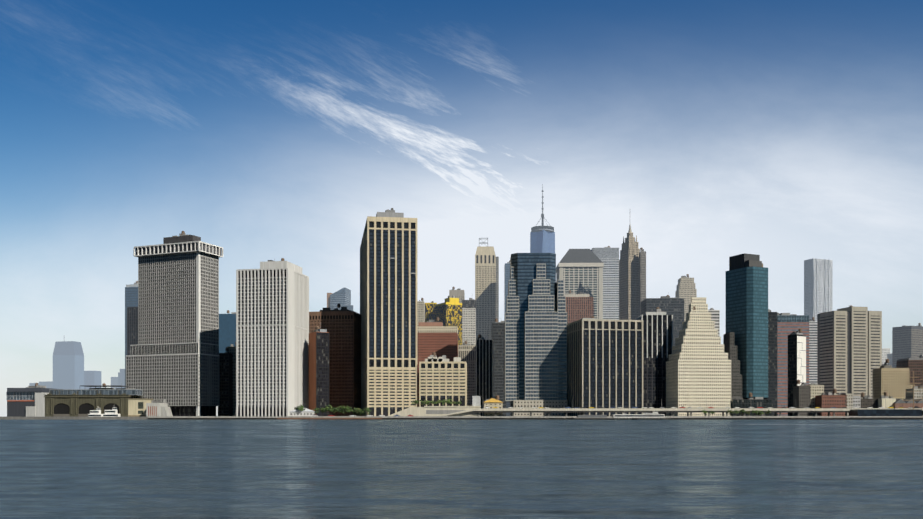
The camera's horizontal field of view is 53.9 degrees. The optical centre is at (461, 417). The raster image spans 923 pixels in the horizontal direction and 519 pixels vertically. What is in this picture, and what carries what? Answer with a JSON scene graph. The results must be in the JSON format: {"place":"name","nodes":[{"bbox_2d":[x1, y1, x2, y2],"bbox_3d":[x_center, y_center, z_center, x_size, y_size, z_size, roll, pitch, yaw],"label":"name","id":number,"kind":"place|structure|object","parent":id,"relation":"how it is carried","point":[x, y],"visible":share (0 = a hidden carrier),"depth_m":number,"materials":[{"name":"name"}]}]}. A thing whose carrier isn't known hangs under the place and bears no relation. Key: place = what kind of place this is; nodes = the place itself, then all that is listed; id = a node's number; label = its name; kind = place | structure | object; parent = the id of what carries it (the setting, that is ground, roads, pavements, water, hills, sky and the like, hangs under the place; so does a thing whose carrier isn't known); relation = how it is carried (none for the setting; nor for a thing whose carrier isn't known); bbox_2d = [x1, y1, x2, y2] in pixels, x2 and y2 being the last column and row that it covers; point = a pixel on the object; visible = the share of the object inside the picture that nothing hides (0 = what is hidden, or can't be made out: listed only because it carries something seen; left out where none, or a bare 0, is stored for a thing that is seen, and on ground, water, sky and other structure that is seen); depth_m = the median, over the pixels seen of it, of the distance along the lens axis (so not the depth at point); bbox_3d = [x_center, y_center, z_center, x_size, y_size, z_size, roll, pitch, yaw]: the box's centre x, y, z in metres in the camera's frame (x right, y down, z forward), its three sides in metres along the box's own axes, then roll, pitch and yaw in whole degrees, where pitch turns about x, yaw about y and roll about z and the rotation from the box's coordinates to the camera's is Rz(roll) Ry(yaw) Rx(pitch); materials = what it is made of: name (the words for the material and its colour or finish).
{"place":"outdoors","nodes":[
{"label":"outdoors","id":0,"kind":"place"},
{"bbox_2d":[39,381,52,388],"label":"distant building","id":1,"kind":"structure","parent":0,"point":[48,384],"depth_m":3577.59,"materials":[{"name":"blue glass"}]},
{"bbox_2d":[53,341,83,388],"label":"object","id":2,"kind":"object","parent":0,"point":[68,364],"visible":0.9,"depth_m":3323.83,"materials":[{"name":"blue glass"}]},
{"bbox_2d":[84,371,100,388],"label":"distant building","id":3,"kind":"structure","parent":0,"point":[92,377],"depth_m":3420.89,"materials":[{"name":"blue glass"}]},
{"bbox_2d":[111,377,117,388],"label":"distant building","id":4,"kind":"structure","parent":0,"point":[114,380],"depth_m":3323.99,"materials":[{"name":"blue glass"}]},
{"bbox_2d":[118,369,124,387],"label":"distant building","id":5,"kind":"structure","parent":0,"point":[121,377],"depth_m":3222.96,"materials":[{"name":"blue glass"}]},
{"bbox_2d":[126,231,222,415],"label":"skyscraper","id":6,"kind":"structure","parent":0,"point":[172,359],"depth_m":1021.30,"materials":[{"name":"grey concrete"}]},
{"bbox_2d":[309,303,360,415],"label":"building","id":7,"kind":"structure","parent":0,"point":[342,326],"depth_m":1014.76,"materials":[{"name":"brown brick"}]},
{"bbox_2d":[327,288,352,310],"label":"glass tower","id":8,"kind":"structure","parent":0,"point":[342,297],"depth_m":1803.16,"materials":[{"name":"blue glass"}]},
{"bbox_2d":[434,295,461,344],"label":"building","id":9,"kind":"structure","parent":0,"point":[448,312],"depth_m":1309.81,"materials":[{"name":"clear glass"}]},
{"bbox_2d":[0,420,922,518],"bbox_3d":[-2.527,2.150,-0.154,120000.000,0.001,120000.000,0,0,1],"label":"water","id":10,"kind":"structure","parent":0,"point":[421,469],"depth_m":37.45,"materials":[{"name":"blue liquid"}]},
{"bbox_2d":[88,408,102,416],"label":"ferry","id":11,"kind":"object","parent":10,"relation":"on","point":[96,412],"visible":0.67,"depth_m":994.40,"materials":[{"name":"white metal"}]},
{"bbox_2d":[103,408,120,416],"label":"ferry","id":12,"kind":"object","parent":10,"relation":"on","point":[113,412],"visible":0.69,"depth_m":999.08,"materials":[{"name":"white metal"}]},
{"bbox_2d":[574,414,667,419],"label":"pier","id":13,"kind":"structure","parent":10,"relation":"on","point":[640,416],"depth_m":882.52,"materials":[{"name":"grey concrete"}]},
{"bbox_2d":[614,413,631,419],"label":"ferry","id":14,"kind":"object","parent":10,"relation":"on","point":[622,418],"visible":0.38,"depth_m":894.76,"materials":[{"name":"white metal"}]},
{"bbox_2d":[639,410,664,419],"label":"ferry","id":15,"kind":"object","parent":10,"relation":"on","point":[654,412],"visible":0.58,"depth_m":895.28,"materials":[{"name":"white metal"}]},
{"bbox_2d":[904,371,922,408],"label":"tall ship","id":16,"kind":"object","parent":10,"relation":"on","point":[913,377],"visible":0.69,"depth_m":900.48},
{"bbox_2d":[0,416,922,419],"bbox_3d":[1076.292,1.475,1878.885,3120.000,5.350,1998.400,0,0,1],"label":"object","id":17,"kind":"structure","parent":0,"point":[436,418],"depth_m":902.96,"materials":[{"name":"grey concrete"}]},
{"bbox_2d":[6,383,51,416],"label":"ferry terminal","id":18,"kind":"object","parent":17,"relation":"on","point":[28,401],"visible":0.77,"depth_m":1141.43,"materials":[{"name":"grey glass"}]},
{"bbox_2d":[44,383,152,416],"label":"ferry terminal","id":19,"kind":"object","parent":17,"relation":"on","point":[71,402],"depth_m":1008.69,"materials":[{"name":"brown stone"}]},
{"bbox_2d":[125,281,137,387],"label":"skyscraper","id":20,"kind":"structure","parent":17,"relation":"on","point":[131,295],"depth_m":1359.62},
{"bbox_2d":[127,307,137,354],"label":"skyscraper","id":21,"kind":"structure","parent":17,"relation":"on","point":[132,325],"depth_m":1207.51,"materials":[{"name":"grey glass"}]},
{"bbox_2d":[146,399,172,416],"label":"vent building","id":22,"kind":"structure","parent":17,"relation":"on","point":[156,408],"depth_m":992.08,"materials":[{"name":"white concrete"}]},
{"bbox_2d":[218,347,231,415],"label":"building","id":23,"kind":"structure","parent":17,"relation":"on","point":[225,385],"depth_m":1050.62,"materials":[{"name":"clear glass"}]},
{"bbox_2d":[219,310,235,352],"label":"blue glass slab","id":24,"kind":"structure","parent":17,"relation":"on","point":[227,330],"depth_m":1256.75,"materials":[{"name":"blue glass"}]},
{"bbox_2d":[227,342,235,415],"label":"beige building","id":25,"kind":"structure","parent":17,"relation":"on","point":[232,349],"depth_m":1065.39,"materials":[{"name":"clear glass"}]},
{"bbox_2d":[236,258,308,415],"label":"building","id":26,"kind":"structure","parent":17,"relation":"on","point":[272,337],"depth_m":953.30,"materials":[{"name":"white concrete"}]},
{"bbox_2d":[296,405,304,410],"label":"tree","id":27,"kind":"object","parent":17,"relation":"on","point":[300,407],"visible":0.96,"depth_m":926.87,"materials":[{"name":"green plant"}]},
{"bbox_2d":[289,403,314,415],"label":"building","id":28,"kind":"structure","parent":17,"relation":"on","point":[305,412],"depth_m":928.32,"materials":[{"name":"white glass"}]},
{"bbox_2d":[309,326,328,415],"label":"building","id":29,"kind":"structure","parent":17,"relation":"on","point":[318,367],"depth_m":975.70,"materials":[{"name":"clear glass"}]},
{"bbox_2d":[323,405,331,412],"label":"tree","id":30,"kind":"object","parent":17,"relation":"on","point":[327,409],"visible":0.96,"depth_m":935.53,"materials":[{"name":"green plant"}]},
{"bbox_2d":[340,405,347,413],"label":"tree","id":31,"kind":"object","parent":17,"relation":"on","point":[344,409],"visible":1,"depth_m":929.19,"materials":[{"name":"green plant"}]},
{"bbox_2d":[360,208,416,415],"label":"building","id":32,"kind":"structure","parent":17,"relation":"on","point":[388,279],"depth_m":968.01,"materials":[{"name":"beige glass"}]},
{"bbox_2d":[417,298,424,325],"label":"building","id":33,"kind":"structure","parent":17,"relation":"on","point":[421,311],"depth_m":1401.25,"materials":[{"name":"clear glass"}]},
{"bbox_2d":[425,301,436,321],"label":"building","id":34,"kind":"structure","parent":17,"relation":"on","point":[429,311],"depth_m":1341.05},
{"bbox_2d":[389,406,480,415],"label":"underpass ramp","id":35,"kind":"structure","parent":17,"relation":"on","point":[430,411],"depth_m":925.40,"materials":[{"name":"beige concrete"}]},
{"bbox_2d":[417,317,457,406],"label":"building","id":36,"kind":"structure","parent":17,"relation":"on","point":[438,338],"depth_m":1130.63,"materials":[{"name":"brown brick"}]},
{"bbox_2d":[419,352,466,406],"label":"building","id":37,"kind":"structure","parent":17,"relation":"on","point":[442,378],"depth_m":968.15,"materials":[{"name":"beige concrete"}]},
{"bbox_2d":[449,286,464,302],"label":"building","id":38,"kind":"structure","parent":17,"relation":"on","point":[459,294],"depth_m":1480.24,"materials":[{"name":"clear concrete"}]},
{"bbox_2d":[458,341,475,405],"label":"building","id":39,"kind":"structure","parent":17,"relation":"on","point":[467,352],"depth_m":1189.66,"materials":[{"name":"beige concrete"}]},
{"bbox_2d":[462,298,475,344],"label":"building","id":40,"kind":"structure","parent":17,"relation":"on","point":[469,321],"depth_m":1419.71,"materials":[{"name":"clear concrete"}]},
{"bbox_2d":[472,396,480,405],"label":"building","id":41,"kind":"structure","parent":17,"relation":"on","point":[476,400],"depth_m":934.67,"materials":[{"name":"white"}]},
{"bbox_2d":[476,329,492,415],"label":"building","id":42,"kind":"structure","parent":17,"relation":"on","point":[484,369],"depth_m":1084.38,"materials":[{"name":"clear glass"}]},
{"bbox_2d":[475,238,498,339],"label":"skyscraper","id":43,"kind":"structure","parent":17,"relation":"on","point":[487,283],"depth_m":1549.22,"materials":[{"name":"beige stone"}]},
{"bbox_2d":[483,395,502,415],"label":"hip roof house","id":44,"kind":"structure","parent":17,"relation":"on","point":[492,402],"depth_m":929.27,"materials":[{"name":"yellow"}]},
{"bbox_2d":[492,318,505,415],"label":"skyscraper","id":45,"kind":"structure","parent":17,"relation":"on","point":[498,355],"depth_m":1129.04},
{"bbox_2d":[504,261,509,415],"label":"skyscraper","id":46,"kind":"structure","parent":17,"relation":"on","point":[506,272],"depth_m":1498.58,"materials":[{"name":"glass"}]},
{"bbox_2d":[504,253,567,415],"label":"skyscraper","id":47,"kind":"structure","parent":17,"relation":"on","point":[535,345],"depth_m":1005.64,"materials":[{"name":"grey glass"}]},
{"bbox_2d":[530,184,554,253],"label":"skyscraper","id":48,"kind":"structure","parent":17,"relation":"on","point":[542,238],"depth_m":2011.35,"materials":[{"name":"blue glass"}]},
{"bbox_2d":[591,246,618,319],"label":"skyscraper","id":49,"kind":"structure","parent":17,"relation":"on","point":[608,256],"depth_m":1554.78,"materials":[{"name":"grey glass"}]},
{"bbox_2d":[619,225,639,319],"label":"skyscraper","id":50,"kind":"structure","parent":17,"relation":"on","point":[629,282],"depth_m":1400.92,"materials":[{"name":"beige stone"}]},
{"bbox_2d":[639,247,645,316],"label":"skyscraper","id":51,"kind":"structure","parent":17,"relation":"on","point":[642,275],"depth_m":1384.41,"materials":[{"name":"grey concrete"}]},
{"bbox_2d":[641,295,683,345],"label":"building","id":52,"kind":"structure","parent":17,"relation":"on","point":[668,305],"depth_m":1293.88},
{"bbox_2d":[442,399,922,415],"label":"elevated highway","id":53,"kind":"structure","parent":17,"relation":"on","point":[565,411],"depth_m":918.66,"materials":[{"name":"beige concrete"}]},
{"bbox_2d":[675,274,696,321],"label":"skyscraper","id":54,"kind":"structure","parent":17,"relation":"on","point":[686,290],"depth_m":1542.33,"materials":[{"name":"beige stone"}]},
{"bbox_2d":[708,308,719,336],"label":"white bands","id":55,"kind":"object","parent":17,"relation":"on","point":[715,315],"visible":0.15,"depth_m":1113.50,"materials":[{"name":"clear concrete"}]},
{"bbox_2d":[723,332,741,397],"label":"building","id":56,"kind":"structure","parent":17,"relation":"on","point":[730,348],"depth_m":995.26,"materials":[{"name":"grey concrete"}]},
{"bbox_2d":[725,253,767,398],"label":"skyscraper","id":57,"kind":"structure","parent":17,"relation":"on","point":[746,302],"depth_m":1000.35,"materials":[{"name":"teal glass"}]},
{"bbox_2d":[731,392,771,415],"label":"building","id":58,"kind":"structure","parent":17,"relation":"on","point":[738,401],"depth_m":948.83,"materials":[{"name":"grey glass"}]},
{"bbox_2d":[767,309,776,415],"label":"building","id":59,"kind":"structure","parent":17,"relation":"on","point":[772,355],"depth_m":1082.35,"materials":[{"name":"grey concrete"}]},
{"bbox_2d":[793,379,809,415],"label":"building","id":60,"kind":"structure","parent":17,"relation":"on","point":[801,394],"depth_m":957.51,"materials":[{"name":"grey concrete"}]},
{"bbox_2d":[809,317,816,383],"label":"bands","id":61,"kind":"object","parent":17,"relation":"on","point":[812,350],"visible":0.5,"depth_m":1339.32,"materials":[{"name":"grey concrete"}]},
{"bbox_2d":[806,383,823,415],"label":"building","id":62,"kind":"structure","parent":17,"relation":"on","point":[816,389],"depth_m":967.11,"materials":[{"name":"beige concrete"}]},
{"bbox_2d":[815,389,846,415],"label":"building","id":63,"kind":"structure","parent":17,"relation":"on","point":[827,400],"depth_m":946.97,"materials":[{"name":"red brick"}]},
{"bbox_2d":[841,393,852,415],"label":"building","id":64,"kind":"structure","parent":17,"relation":"on","point":[849,400],"depth_m":946.51,"materials":[{"name":"beige concrete"}]},
{"bbox_2d":[817,305,881,398],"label":"building","id":65,"kind":"structure","parent":17,"relation":"on","point":[849,349],"depth_m":1146.47,"materials":[{"name":"beige concrete"}]},
{"bbox_2d":[853,396,860,407],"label":"building","id":66,"kind":"structure","parent":17,"relation":"on","point":[856,401],"depth_m":946.37,"materials":[{"name":"concrete"}]},
{"bbox_2d":[861,392,877,407],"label":"building","id":67,"kind":"structure","parent":17,"relation":"on","point":[867,401],"depth_m":951.11,"materials":[{"name":"grey concrete"}]},
{"bbox_2d":[848,409,922,419],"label":"pier shed","id":68,"kind":"structure","parent":17,"relation":"on","point":[885,412],"depth_m":894.23,"materials":[{"name":"grey metal"}]},
{"bbox_2d":[882,348,889,363],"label":"building","id":69,"kind":"structure","parent":17,"relation":"on","point":[885,351],"depth_m":1981.08,"materials":[{"name":"white concrete"}]},
{"bbox_2d":[878,390,895,407],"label":"building","id":70,"kind":"structure","parent":17,"relation":"on","point":[885,400],"depth_m":941.00,"materials":[{"name":"beige concrete"}]},
{"bbox_2d":[873,359,914,399],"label":"beige apartments","id":71,"kind":"structure","parent":17,"relation":"on","point":[888,377],"depth_m":1000.17,"materials":[{"name":"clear concrete"}]},
{"bbox_2d":[892,323,922,367],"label":"office building","id":72,"kind":"structure","parent":17,"relation":"on","point":[907,341],"depth_m":1496.66,"materials":[{"name":"grey glass"}]},
{"bbox_2d":[893,399,922,415],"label":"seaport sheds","id":73,"kind":"object","parent":17,"relation":"on","point":[904,403],"visible":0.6,"depth_m":935.54,"materials":[{"name":"beige"}]},
{"bbox_2d":[896,355,922,385],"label":"building","id":74,"kind":"structure","parent":17,"relation":"on","point":[915,365],"depth_m":1049.09,"materials":[{"name":"brown brick"}]},
{"bbox_2d":[905,386,922,399],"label":"building","id":75,"kind":"structure","parent":17,"relation":"on","point":[917,392],"depth_m":962.43,"materials":[{"name":"beige concrete"}]},
{"bbox_2d":[0,0,922,416],"label":"sky","id":76,"kind":"structure","parent":0,"point":[787,133],"materials":[{"name":"blue"}]},
{"bbox_2d":[564,290,592,323],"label":"building","id":77,"kind":"structure","parent":0,"point":[579,306],"depth_m":1376.25,"materials":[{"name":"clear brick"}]},
{"bbox_2d":[556,249,603,318],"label":"skyscraper","id":78,"kind":"structure","parent":0,"point":[578,271],"depth_m":1475.85,"materials":[{"name":"beige stone"}]},
{"bbox_2d":[567,316,642,415],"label":"office building","id":79,"kind":"structure","parent":0,"point":[604,363],"depth_m":966.66,"materials":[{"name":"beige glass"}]},
{"bbox_2d":[636,307,672,415],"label":"skyscraper","id":80,"kind":"structure","parent":0,"point":[657,336],"depth_m":1075.22,"materials":[{"name":"black glass"}]},
{"bbox_2d":[666,297,730,415],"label":"building","id":81,"kind":"structure","parent":0,"point":[698,368],"depth_m":950.52,"materials":[{"name":"beige concrete"}]},
{"bbox_2d":[777,313,808,415],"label":"building","id":82,"kind":"structure","parent":0,"point":[787,324],"depth_m":1111.74,"materials":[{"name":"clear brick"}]},
{"bbox_2d":[788,324,805,415],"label":"building","id":83,"kind":"structure","parent":0,"point":[796,355],"depth_m":997.71,"materials":[{"name":"clear concrete"}]},
{"bbox_2d":[804,258,832,320],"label":"building","id":84,"kind":"structure","parent":0,"point":[818,286],"depth_m":1994.21,"materials":[{"name":"silver glass"}]},
{"bbox_2d":[887,353,891,364],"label":"municipal building","id":85,"kind":"structure","parent":0,"point":[889,356],"depth_m":1770.60,"materials":[{"name":"grey glass"}]}
]}

